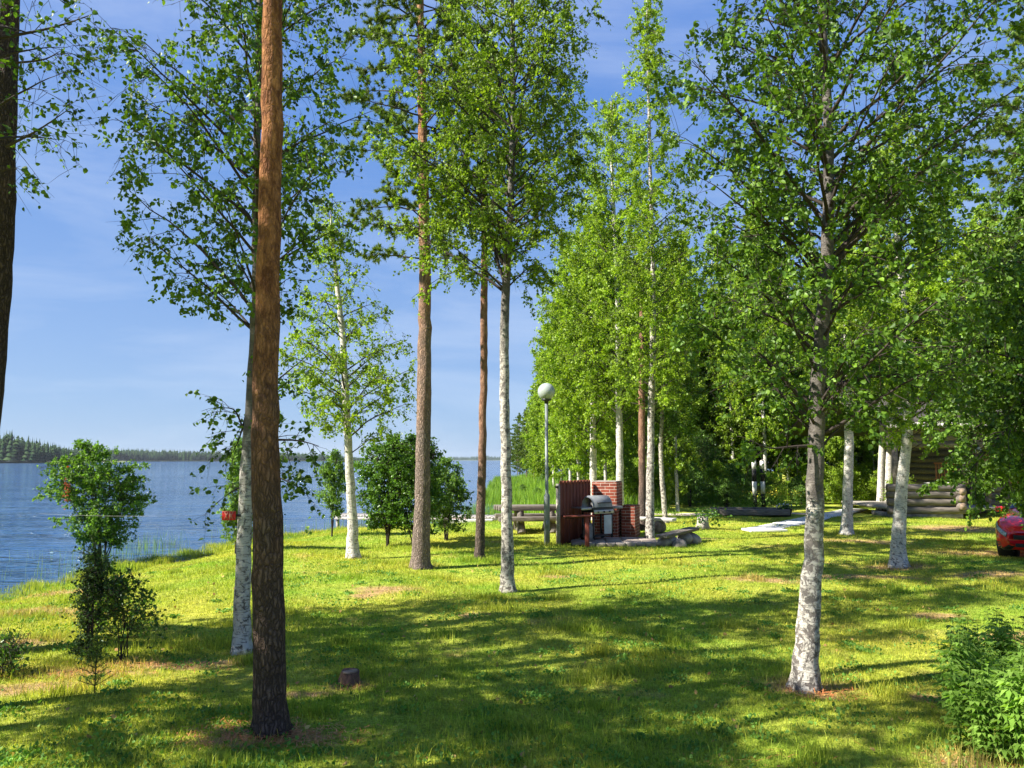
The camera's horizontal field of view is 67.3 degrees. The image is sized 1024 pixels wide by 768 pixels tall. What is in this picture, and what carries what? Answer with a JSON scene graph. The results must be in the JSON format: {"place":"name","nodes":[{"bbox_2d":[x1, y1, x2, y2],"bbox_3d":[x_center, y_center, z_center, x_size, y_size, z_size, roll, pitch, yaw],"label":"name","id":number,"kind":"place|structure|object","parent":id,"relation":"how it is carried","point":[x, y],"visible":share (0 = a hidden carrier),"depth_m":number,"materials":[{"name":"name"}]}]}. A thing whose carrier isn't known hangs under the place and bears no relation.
{"place":"outdoors","nodes":[
{"label":"outdoors","id":0,"kind":"place"},
{"bbox_2d":[0,461,125,462],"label":"headland","id":1,"kind":"structure","parent":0,"point":[39,461],"depth_m":670.91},
{"bbox_2d":[0,430,118,461],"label":"headland wood","id":2,"kind":"object","parent":1,"relation":"on","point":[17,449],"visible":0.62,"depth_m":623.51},
{"bbox_2d":[0,460,772,598],"bbox_3d":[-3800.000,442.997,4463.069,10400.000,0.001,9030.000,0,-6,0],"label":"lake","id":3,"kind":"structure","parent":0,"point":[26,524],"depth_m":37.46,"materials":[{"name":"liquid"}]},
{"bbox_2d":[2,503,498,580],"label":"reeds","id":4,"kind":"object","parent":3,"relation":"in","point":[145,545],"visible":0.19,"depth_m":21.30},
{"bbox_2d":[334,513,497,525],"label":"wooden pier","id":5,"kind":"structure","parent":3,"relation":"in","point":[343,515],"depth_m":29.99,"materials":[{"name":"grey wood"}]},
{"bbox_2d":[0,474,1023,767],"bbox_3d":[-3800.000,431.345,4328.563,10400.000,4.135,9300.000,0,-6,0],"label":"ground","id":6,"kind":"structure","parent":0,"point":[798,512],"depth_m":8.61,"materials":[{"name":"plant"}]},
{"bbox_2d":[0,0,19,425],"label":"pine tree","id":7,"kind":"object","parent":6,"relation":"on","point":[8,201],"visible":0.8,"depth_m":9.23,"materials":[{"name":"brown plant"}]},
{"bbox_2d":[0,624,43,675],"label":"shrub","id":8,"kind":"object","parent":6,"relation":"on","point":[6,651],"visible":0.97,"depth_m":7.86,"materials":[{"name":"green plant"}]},
{"bbox_2d":[0,0,126,212],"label":"birch tree","id":9,"kind":"object","parent":6,"relation":"on","point":[36,132],"visible":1,"depth_m":7.36,"materials":[{"name":"green plant"}]},
{"bbox_2d":[61,536,121,663],"bbox_3d":[-4.576,2.347,8.339,0.514,1.393,0.582,-4,-7,35],"label":"juniper shrub","id":10,"kind":"object","parent":6,"relation":"on","point":[92,582],"visible":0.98,"depth_m":8.31,"materials":[{"name":"plant"}]},
{"bbox_2d":[32,437,157,558],"bbox_3d":[-10.577,3.053,19.647,3.008,3.376,2.528,-3,-6,27],"label":"shore bush","id":11,"kind":"object","parent":6,"relation":"on","point":[106,528],"visible":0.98,"depth_m":19.38,"materials":[{"name":"green plant"}]},
{"bbox_2d":[78,631,112,693],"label":"spruce seedling","id":12,"kind":"object","parent":6,"relation":"on","point":[98,648],"visible":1,"depth_m":7.13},
{"bbox_2d":[76,552,133,629],"bbox_3d":[-5.330,2.708,10.033,0.763,1.060,0.694,-5,-8,42],"label":"shrub","id":13,"kind":"object","parent":6,"relation":"on","point":[111,574],"visible":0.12,"depth_m":10.03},
{"bbox_2d":[83,562,175,659],"bbox_3d":[-4.286,2.526,8.538,0.960,1.091,0.791,0,-6,0],"label":"shrub","id":14,"kind":"object","parent":6,"relation":"on","point":[117,605],"visible":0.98,"depth_m":8.47,"materials":[{"name":"green plant"}]},
{"bbox_2d":[0,524,430,598],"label":"bank grass","id":15,"kind":"structure","parent":6,"relation":"on","point":[159,559],"depth_m":19.08,"materials":[{"name":"plant"}]},
{"bbox_2d":[60,0,403,655],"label":"birch tree","id":16,"kind":"object","parent":6,"relation":"on","point":[241,635],"visible":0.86,"depth_m":9.14,"materials":[{"name":"green plant"}]},
{"bbox_2d":[216,437,252,553],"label":"waterside shrub","id":17,"kind":"object","parent":6,"relation":"on","point":[236,453],"visible":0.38,"depth_m":18.73,"materials":[{"name":"green plant"}]},
{"bbox_2d":[249,0,294,739],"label":"pine tree","id":18,"kind":"object","parent":6,"relation":"on","point":[270,712],"visible":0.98,"depth_m":6.37,"materials":[{"name":"brown plant"}]},
{"bbox_2d":[312,449,357,536],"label":"waterside shrub","id":19,"kind":"object","parent":6,"relation":"on","point":[331,485],"visible":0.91,"depth_m":22.29,"materials":[{"name":"green plant"}]},
{"bbox_2d":[278,193,416,558],"bbox_3d":[-3.761,-0.262,17.693,3.495,8.466,3.412,0,-6,0],"label":"birch tree","id":20,"kind":"object","parent":6,"relation":"on","point":[345,404],"visible":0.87,"depth_m":17.43,"materials":[{"name":"green plant"}]},
{"bbox_2d":[337,668,361,686],"bbox_3d":[-1.597,2.891,7.566,0.264,0.160,0.286,0,-6,0],"label":"tree stump","id":21,"kind":"object","parent":6,"relation":"on","point":[347,675],"visible":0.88,"depth_m":7.51,"materials":[{"name":"wood"}]},
{"bbox_2d":[353,430,415,546],"bbox_3d":[-3.183,2.704,19.920,2.016,3.045,1.998,0,-6,0],"label":"broadleaf bush","id":22,"kind":"object","parent":6,"relation":"on","point":[374,493],"visible":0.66,"depth_m":19.69,"materials":[{"name":"green plant"}]},
{"bbox_2d":[376,429,454,541],"bbox_3d":[-2.419,2.655,19.441,1.978,3.021,1.746,0,-6,0],"label":"broadleaf bush","id":23,"kind":"object","parent":6,"relation":"on","point":[408,463],"visible":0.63,"depth_m":19.30,"materials":[{"name":"green plant"}]},
{"bbox_2d":[334,0,508,569],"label":"pine tree","id":24,"kind":"object","parent":6,"relation":"on","point":[420,559],"visible":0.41,"depth_m":16.17,"materials":[{"name":"green plant"}]},
{"bbox_2d":[430,455,474,540],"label":"broadleaf bush","id":25,"kind":"object","parent":6,"relation":"on","point":[456,488],"visible":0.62,"depth_m":21.26,"materials":[{"name":"green plant"}]},
{"bbox_2d":[355,0,613,592],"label":"birch tree","id":26,"kind":"object","parent":6,"relation":"on","point":[503,234],"visible":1,"depth_m":13.37,"materials":[{"name":"green plant"}]},
{"bbox_2d":[434,39,543,558],"bbox_3d":[-0.593,-2.161,17.482,2.340,12.174,2.559,-4,-7,33],"label":"pine tree","id":27,"kind":"object","parent":6,"relation":"on","point":[479,550],"visible":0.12,"depth_m":17.22,"materials":[{"name":"green plant"}]},
{"bbox_2d":[0,543,1019,767],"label":"fallen leaves","id":28,"kind":"object","parent":6,"relation":"on","point":[496,698],"visible":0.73,"depth_m":8.44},
{"bbox_2d":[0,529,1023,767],"bbox_3d":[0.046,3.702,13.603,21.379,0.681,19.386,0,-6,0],"label":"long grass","id":29,"kind":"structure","parent":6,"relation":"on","point":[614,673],"depth_m":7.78,"materials":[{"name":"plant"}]},
{"bbox_2d":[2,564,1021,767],"bbox_3d":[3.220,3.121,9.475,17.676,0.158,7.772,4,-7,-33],"label":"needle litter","id":30,"kind":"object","parent":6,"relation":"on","point":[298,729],"visible":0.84,"depth_m":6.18,"materials":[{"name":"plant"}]},
{"bbox_2d":[0,556,1023,767],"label":"clover","id":31,"kind":"object","parent":6,"relation":"on","point":[534,694],"visible":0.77,"depth_m":7.27,"materials":[{"name":"plant"}]},
{"bbox_2d":[510,413,525,474],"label":"pine tree","id":32,"kind":"object","parent":6,"relation":"on","point":[513,443],"visible":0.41,"depth_m":97.44,"materials":[{"name":"green plant"}]},
{"bbox_2d":[511,407,531,476],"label":"pine tree","id":33,"kind":"object","parent":6,"relation":"on","point":[518,457],"visible":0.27,"depth_m":81.78,"materials":[{"name":"green plant"}]},
{"bbox_2d":[494,504,555,534],"bbox_3d":[0.515,4.209,23.902,2.119,0.881,1.681,1,-6,-6],"label":"picnic table","id":34,"kind":"object","parent":6,"relation":"on","point":[520,517],"visible":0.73,"depth_m":23.52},
{"bbox_2d":[464,471,586,514],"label":"marsh reeds","id":35,"kind":"object","parent":6,"relation":"on","point":[493,493],"visible":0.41,"depth_m":46.91,"materials":[{"name":"plant"}]},
{"bbox_2d":[520,309,555,485],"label":"birch tree","id":36,"kind":"object","parent":6,"relation":"on","point":[534,406],"visible":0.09,"depth_m":49.72,"materials":[{"name":"green plant"}]},
{"bbox_2d":[519,379,558,479],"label":"birch tree","id":37,"kind":"object","parent":6,"relation":"on","point":[536,466],"visible":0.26,"depth_m":61.37,"materials":[{"name":"green plant"}]},
{"bbox_2d":[538,383,554,545],"bbox_3d":[0.886,2.054,19.626,0.443,4.178,0.443,0,-6,0],"label":"lamp post","id":38,"kind":"object","parent":6,"relation":"on","point":[546,392],"visible":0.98,"depth_m":19.60,"materials":[{"name":"metal"}]},
{"bbox_2d":[530,290,582,480],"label":"birch tree","id":39,"kind":"object","parent":6,"relation":"on","point":[555,466],"visible":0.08,"depth_m":42.80,"materials":[{"name":"green plant"}]},
{"bbox_2d":[532,244,587,480],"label":"birch tree","id":40,"kind":"object","parent":6,"relation":"on","point":[542,369],"visible":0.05,"depth_m":38.23,"materials":[{"name":"green plant"}]},
{"bbox_2d":[555,479,590,544],"bbox_3d":[1.654,3.408,20.656,0.095,1.654,2.492,-3,-6,26],"label":"plank screen","id":41,"kind":"object","parent":6,"relation":"on","point":[571,493],"visible":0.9,"depth_m":20.34,"materials":[{"name":"brown wood"}]},
{"bbox_2d":[542,286,611,479],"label":"birch tree","id":42,"kind":"object","parent":6,"relation":"on","point":[577,468],"visible":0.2,"depth_m":32.70,"materials":[{"name":"green plant"}]},
{"bbox_2d":[528,212,638,519],"bbox_3d":[2.908,-0.857,29.321,4.636,11.993,4.267,0,-6,0],"label":"birch tree","id":43,"kind":"object","parent":6,"relation":"on","point":[568,401],"visible":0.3,"depth_m":28.79,"materials":[{"name":"green plant"}]},
{"bbox_2d":[537,92,680,504],"bbox_3d":[3.563,-2.888,27.279,4.871,15.680,4.392,5,-8,-42],"label":"birch tree","id":44,"kind":"object","parent":6,"relation":"on","point":[598,221],"visible":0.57,"depth_m":27.04,"materials":[{"name":"green plant"}]},
{"bbox_2d":[571,233,647,479],"bbox_3d":[4.250,-0.838,36.209,3.732,13.335,4.293,-4,-7,35],"label":"birch tree","id":45,"kind":"object","parent":6,"relation":"on","point":[611,454],"visible":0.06,"depth_m":35.53,"materials":[{"name":"green plant"}]},
{"bbox_2d":[570,537,659,544],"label":"paving slabs","id":46,"kind":"structure","parent":6,"relation":"on","point":[580,541],"depth_m":20.21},
{"bbox_2d":[562,515,594,546],"bbox_3d":[1.692,3.753,19.677,0.800,0.780,0.400,1,-6,-8],"label":"side table","id":47,"kind":"object","parent":46,"relation":"on","point":[586,517],"visible":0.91,"depth_m":19.54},
{"bbox_2d":[571,495,622,538],"bbox_3d":[2.301,3.577,20.628,1.440,1.163,0.598,4,-7,-34],"label":"gas grill","id":48,"kind":"object","parent":46,"relation":"on","point":[597,504],"visible":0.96,"depth_m":20.50,"materials":[{"name":"grey metal"}]},
{"bbox_2d":[591,480,639,536],"bbox_3d":[3.004,3.590,22.170,1.190,1.590,1.155,-2,-6,18],"label":"brick chimney","id":49,"kind":"object","parent":6,"relation":"on","point":[626,520],"visible":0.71,"depth_m":21.73,"materials":[{"name":"brick"}]},
{"bbox_2d":[589,542,655,546],"bbox_3d":[2.780,4.116,19.713,1.816,0.120,0.234,0,-6,-4],"label":"stone edging","id":50,"kind":"object","parent":6,"relation":"on","point":[626,544],"visible":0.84,"depth_m":19.64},
{"bbox_2d":[596,214,655,460],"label":"birch tree","id":51,"kind":"object","parent":6,"relation":"on","point":[628,445],"visible":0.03,"depth_m":44.73,"materials":[{"name":"green plant"}]},
{"bbox_2d":[623,465,638,501],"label":"leafy bush","id":52,"kind":"object","parent":6,"relation":"on","point":[630,485],"visible":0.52,"depth_m":36.41,"materials":[{"name":"green plant"}]},
{"bbox_2d":[604,253,682,530],"bbox_3d":[4.140,0.167,24.110,2.561,8.807,2.276,0,-6,0],"label":"pine tree","id":53,"kind":"object","parent":6,"relation":"on","point":[642,461],"visible":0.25,"depth_m":23.96,"materials":[{"name":"plant"}]},
{"bbox_2d":[586,0,714,538],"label":"birch tree","id":54,"kind":"object","parent":6,"relation":"on","point":[649,61],"visible":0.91,"depth_m":21.41,"materials":[{"name":"green plant"}]},
{"bbox_2d":[640,517,676,533],"bbox_3d":[3.991,4.239,23.095,1.872,0.478,0.370,-4,-7,32],"label":"log bench","id":55,"kind":"object","parent":6,"relation":"on","point":[660,525],"visible":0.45,"depth_m":22.70,"materials":[{"name":"grey wood"}]},
{"bbox_2d":[635,333,710,522],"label":"birch tree","id":56,"kind":"object","parent":6,"relation":"on","point":[672,422],"visible":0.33,"depth_m":26.78,"materials":[{"name":"green plant"}]},
{"bbox_2d":[645,236,703,468],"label":"birch tree","id":57,"kind":"object","parent":6,"relation":"on","point":[669,240],"visible":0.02,"depth_m":45.95,"materials":[{"name":"green plant"}]},
{"bbox_2d":[646,253,707,511],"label":"birch tree","id":58,"kind":"object","parent":6,"relation":"on","point":[677,463],"visible":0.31,"depth_m":33.18,"materials":[{"name":"green plant"}]},
{"bbox_2d":[656,527,698,545],"bbox_3d":[4.384,4.044,20.251,1.562,0.453,0.462,6,-8,-44],"label":"log bench","id":59,"kind":"object","parent":6,"relation":"on","point":[684,534],"visible":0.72,"depth_m":20.25,"materials":[{"name":"wood"}]},
{"bbox_2d":[664,454,713,504],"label":"leafy bush","id":60,"kind":"object","parent":6,"relation":"on","point":[694,464],"visible":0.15,"depth_m":37.64,"materials":[{"name":"green plant"}]},
{"bbox_2d":[667,464,712,506],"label":"willow bush","id":61,"kind":"object","parent":6,"relation":"on","point":[695,481],"visible":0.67,"depth_m":35.83,"materials":[{"name":"green plant"}]},
{"bbox_2d":[661,229,723,459],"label":"birch tree","id":62,"kind":"object","parent":6,"relation":"on","point":[702,371],"visible":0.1,"depth_m":47.48,"materials":[{"name":"green plant"}]},
{"bbox_2d":[670,429,732,482],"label":"bush","id":63,"kind":"object","parent":6,"relation":"on","point":[708,455],"visible":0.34,"depth_m":41.18,"materials":[{"name":"green plant"}]},
{"bbox_2d":[682,501,731,528],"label":"leafy plant","id":64,"kind":"object","parent":6,"relation":"on","point":[703,522],"visible":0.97,"depth_m":24.61,"materials":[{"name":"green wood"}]},
{"bbox_2d":[688,232,736,458],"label":"birch tree","id":65,"kind":"object","parent":6,"relation":"on","point":[708,271],"visible":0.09,"depth_m":49.28,"materials":[{"name":"green plant"}]},
{"bbox_2d":[701,458,740,502],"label":"leafy bush","id":66,"kind":"object","parent":6,"relation":"on","point":[718,470],"visible":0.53,"depth_m":38.94,"materials":[{"name":"green plant"}]},
{"bbox_2d":[710,477,742,506],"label":"willow bush","id":67,"kind":"object","parent":6,"relation":"on","point":[725,487],"visible":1,"depth_m":35.81,"materials":[{"name":"green plant"}]},
{"bbox_2d":[699,234,757,473],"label":"birch tree","id":68,"kind":"object","parent":6,"relation":"on","point":[730,426],"visible":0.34,"depth_m":45.02,"materials":[{"name":"green plant"}]},
{"bbox_2d":[713,461,747,494],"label":"willow bush","id":69,"kind":"object","parent":6,"relation":"on","point":[735,474],"visible":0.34,"depth_m":39.93,"materials":[{"name":"green plant"}]},
{"bbox_2d":[710,507,789,514],"bbox_3d":[9.480,5.082,30.726,2.836,0.220,1.560,0,-6,0],"label":"raised bed","id":70,"kind":"object","parent":6,"relation":"on","point":[750,511],"visible":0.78,"depth_m":29.96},
{"bbox_2d":[752,460,756,506],"bbox_3d":[11.301,4.631,35.833,0.205,2.212,0.204,0,-6,0],"label":"striped post","id":71,"kind":"object","parent":6,"relation":"on","point":[754,483],"visible":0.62,"depth_m":35.76,"materials":[{"name":"black paint"}]},
{"bbox_2d":[737,466,779,500],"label":"willow bush","id":72,"kind":"object","parent":6,"relation":"on","point":[749,479],"visible":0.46,"depth_m":38.63,"materials":[{"name":"green plant"}]},
{"bbox_2d":[712,181,811,471],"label":"birch tree","id":73,"kind":"object","parent":6,"relation":"on","point":[761,426],"visible":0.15,"depth_m":43.27,"materials":[{"name":"green plant"}]},
{"bbox_2d":[732,182,799,472],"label":"birch tree","id":74,"kind":"object","parent":6,"relation":"on","point":[760,458],"visible":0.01,"depth_m":47.16,"materials":[{"name":"green plant"}]},
{"bbox_2d":[709,489,836,506],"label":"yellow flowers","id":75,"kind":"object","parent":6,"relation":"on","point":[767,494],"visible":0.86,"depth_m":35.78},
{"bbox_2d":[756,282,813,480],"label":"birch tree","id":76,"kind":"object","parent":6,"relation":"on","point":[788,450],"visible":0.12,"depth_m":44.49,"materials":[{"name":"green plant"}]},
{"bbox_2d":[784,473,805,501],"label":"willow bush","id":77,"kind":"object","parent":6,"relation":"on","point":[796,481],"visible":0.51,"depth_m":38.87,"materials":[{"name":"green plant"}]},
{"bbox_2d":[749,509,868,528],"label":"boardwalk","id":78,"kind":"structure","parent":6,"relation":"on","point":[799,522],"depth_m":27.07,"materials":[{"name":"grey wood"}]},
{"bbox_2d":[803,464,842,503],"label":"leafy bush","id":79,"kind":"object","parent":6,"relation":"on","point":[828,473],"visible":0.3,"depth_m":38.08,"materials":[{"name":"green plant"}]},
{"bbox_2d":[798,366,859,475],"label":"birch tree","id":80,"kind":"object","parent":6,"relation":"on","point":[835,456],"visible":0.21,"depth_m":42.25,"materials":[{"name":"green plant"}]},
{"bbox_2d":[640,0,1023,694],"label":"birch tree","id":81,"kind":"object","parent":6,"relation":"on","point":[882,208],"visible":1,"depth_m":7.36,"materials":[{"name":"green plant"}]},
{"bbox_2d":[824,463,869,506],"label":"leafy bush","id":82,"kind":"object","parent":6,"relation":"on","point":[857,492],"visible":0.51,"depth_m":36.38,"materials":[{"name":"green plant"}]},
{"bbox_2d":[778,202,920,535],"bbox_3d":[10.023,-0.702,23.053,3.895,10.432,3.455,0,-6,0],"label":"birch tree","id":83,"kind":"object","parent":6,"relation":"on","point":[846,525],"visible":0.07,"depth_m":22.72,"materials":[{"name":"green plant"}]},
{"bbox_2d":[854,318,884,477],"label":"birch tree","id":84,"kind":"object","parent":6,"relation":"on","point":[868,456],"visible":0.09,"depth_m":43.38,"materials":[{"name":"green plant"}]},
{"bbox_2d":[862,473,877,500],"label":"leafy bush","id":85,"kind":"object","parent":6,"relation":"on","point":[873,495],"visible":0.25,"depth_m":37.07,"materials":[{"name":"green plant"}]},
{"bbox_2d":[837,295,919,509],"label":"birch tree","id":86,"kind":"object","parent":6,"relation":"on","point":[880,476],"visible":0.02,"depth_m":33.72,"materials":[{"name":"green plant"}]},
{"bbox_2d":[840,250,939,509],"bbox_3d":[16.679,-0.371,34.284,4.829,11.949,4.075,0,-6,0],"label":"birch tree","id":87,"kind":"object","parent":6,"relation":"on","point":[888,467],"visible":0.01,"depth_m":33.67,"materials":[{"name":"green plant"}]},
{"bbox_2d":[785,393,1023,518],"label":"log cabin","id":88,"kind":"object","parent":6,"relation":"on","point":[935,503],"visible":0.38,"depth_m":29.44,"materials":[{"name":"wood"}]},
{"bbox_2d":[829,111,1023,568],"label":"birch tree","id":89,"kind":"object","parent":6,"relation":"on","point":[898,556],"visible":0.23,"depth_m":16.09,"materials":[{"name":"green plant"}]},
{"bbox_2d":[926,617,982,727],"bbox_3d":[3.719,2.394,6.388,0.506,0.883,0.384,3,-6,-26],"label":"leafy herb","id":90,"kind":"object","parent":6,"relation":"on","point":[966,653],"visible":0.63,"depth_m":6.38,"materials":[{"name":"plant"}]},
{"bbox_2d":[910,71,1023,530],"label":"birch tree","id":91,"kind":"object","parent":6,"relation":"on","point":[1003,442],"visible":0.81,"depth_m":10.00,"materials":[{"name":"green plant"}]},
{"bbox_2d":[944,617,995,686],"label":"leafy herb","id":92,"kind":"object","parent":6,"relation":"on","point":[988,636],"visible":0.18,"depth_m":7.13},
{"bbox_2d":[938,651,1002,758],"bbox_3d":[3.385,2.378,5.703,0.377,0.724,0.432,4,-7,-36],"label":"leafy herb","id":93,"kind":"object","parent":6,"relation":"on","point":[983,680],"visible":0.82,"depth_m":5.67,"materials":[{"name":"plant"}]},
{"bbox_2d":[947,203,1014,333],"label":"birch tree","id":94,"kind":"object","parent":6,"relation":"on","point":[978,216],"visible":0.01,"depth_m":47.01,"materials":[{"name":"green plant"}]},
{"bbox_2d":[964,637,1003,719],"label":"leafy herb","id":95,"kind":"object","parent":6,"relation":"on","point":[992,659],"visible":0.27,"depth_m":6.51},
{"bbox_2d":[962,620,1007,692],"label":"leafy herb","id":96,"kind":"object","parent":6,"relation":"on","point":[979,643],"visible":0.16,"depth_m":7.18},
{"bbox_2d":[957,0,1023,267],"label":"tree","id":97,"kind":"object","parent":6,"relation":"on","point":[996,172],"visible":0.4,"depth_m":25.10,"materials":[{"name":"green plant"}]},
{"bbox_2d":[964,687,1022,763],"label":"leafy herb","id":98,"kind":"object","parent":6,"relation":"on","point":[1000,712],"visible":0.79,"depth_m":5.50,"materials":[{"name":"plant"}]},
{"bbox_2d":[980,608,1017,676],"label":"leafy herb","id":99,"kind":"object","parent":6,"relation":"on","point":[996,621],"visible":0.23,"depth_m":7.41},
{"bbox_2d":[979,651,1023,707],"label":"leafy herb","id":100,"kind":"object","parent":6,"relation":"on","point":[1005,663],"visible":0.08,"depth_m":6.63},
{"bbox_2d":[990,639,1023,767],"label":"leafy herb","id":101,"kind":"object","parent":6,"relation":"on","point":[1018,703],"visible":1,"depth_m":5.41,"materials":[{"name":"plant"}]},
{"bbox_2d":[990,619,1023,690],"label":"leafy herb","id":102,"kind":"object","parent":6,"relation":"on","point":[1010,647],"visible":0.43,"depth_m":7.06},
{"bbox_2d":[990,653,1023,742],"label":"leafy herb","id":103,"kind":"object","parent":6,"relation":"on","point":[996,677],"visible":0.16,"depth_m":5.96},
{"bbox_2d":[995,502,1023,556],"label":"parked car","id":104,"kind":"object","parent":6,"relation":"on","point":[1009,536],"visible":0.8,"depth_m":17.11,"materials":[{"name":"red paint"}]},
{"bbox_2d":[0,0,1023,459],"label":"sky","id":105,"kind":"structure","parent":0,"point":[89,355],"materials":[{"name":"blue"}]},
{"bbox_2d":[548,479,791,514],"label":"meadow grass","id":106,"kind":"structure","parent":0,"point":[657,500],"depth_m":37.47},
{"bbox_3d":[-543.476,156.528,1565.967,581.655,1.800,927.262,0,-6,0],"label":"far shore","id":107,"kind":"structure","parent":0,"visible":0},
{"bbox_2d":[62,447,370,460],"bbox_3d":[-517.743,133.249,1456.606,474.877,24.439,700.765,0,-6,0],"label":"wood","id":108,"kind":"object","parent":107,"relation":"on","point":[143,455],"visible":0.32,"depth_m":1329.28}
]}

